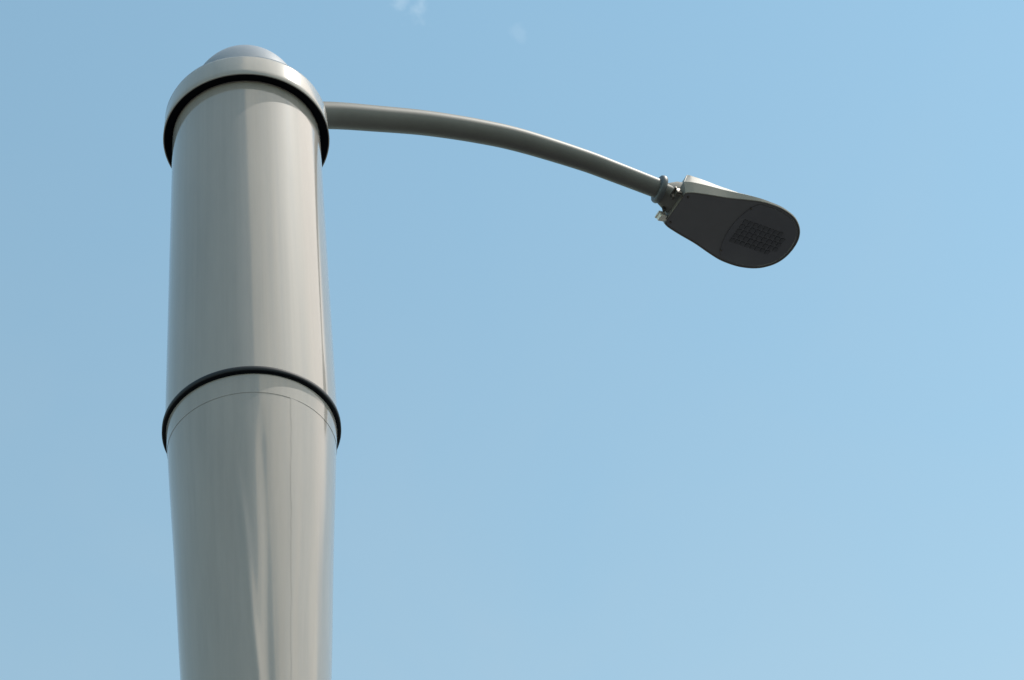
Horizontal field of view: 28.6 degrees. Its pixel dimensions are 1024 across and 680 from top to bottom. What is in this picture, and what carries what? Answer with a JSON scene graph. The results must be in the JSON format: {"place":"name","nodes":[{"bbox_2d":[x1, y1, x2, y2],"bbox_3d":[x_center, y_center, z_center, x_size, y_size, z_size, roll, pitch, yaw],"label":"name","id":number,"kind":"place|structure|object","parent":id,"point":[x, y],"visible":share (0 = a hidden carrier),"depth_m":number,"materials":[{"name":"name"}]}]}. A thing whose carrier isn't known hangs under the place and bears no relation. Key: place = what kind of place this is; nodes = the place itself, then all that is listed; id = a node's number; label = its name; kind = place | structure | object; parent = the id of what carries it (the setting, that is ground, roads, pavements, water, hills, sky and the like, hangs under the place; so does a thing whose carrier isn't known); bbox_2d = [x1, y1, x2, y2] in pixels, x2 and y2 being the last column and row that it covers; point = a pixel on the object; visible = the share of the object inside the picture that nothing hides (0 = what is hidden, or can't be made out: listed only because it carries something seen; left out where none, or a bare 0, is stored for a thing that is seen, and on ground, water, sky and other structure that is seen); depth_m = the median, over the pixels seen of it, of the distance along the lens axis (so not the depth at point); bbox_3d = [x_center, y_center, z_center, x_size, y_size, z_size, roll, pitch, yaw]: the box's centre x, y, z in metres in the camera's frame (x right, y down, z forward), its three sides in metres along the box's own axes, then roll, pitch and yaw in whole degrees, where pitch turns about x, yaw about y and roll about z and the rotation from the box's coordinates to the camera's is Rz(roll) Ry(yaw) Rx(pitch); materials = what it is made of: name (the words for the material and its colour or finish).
{"place":"outdoors","nodes":[
{"label":"outdoors","id":0,"kind":"place"},
{"bbox_2d":[162,45,799,679],"bbox_3d":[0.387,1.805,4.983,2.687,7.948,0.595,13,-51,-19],"label":"street lamp","id":1,"kind":"object","parent":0,"point":[250,431],"visible":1,"depth_m":6.10,"materials":[{"name":"grey metal"}]},
{"bbox_2d":[0,0,1023,679],"label":"sky","id":2,"kind":"structure","parent":0,"point":[580,440],"materials":[{"name":"blue"}]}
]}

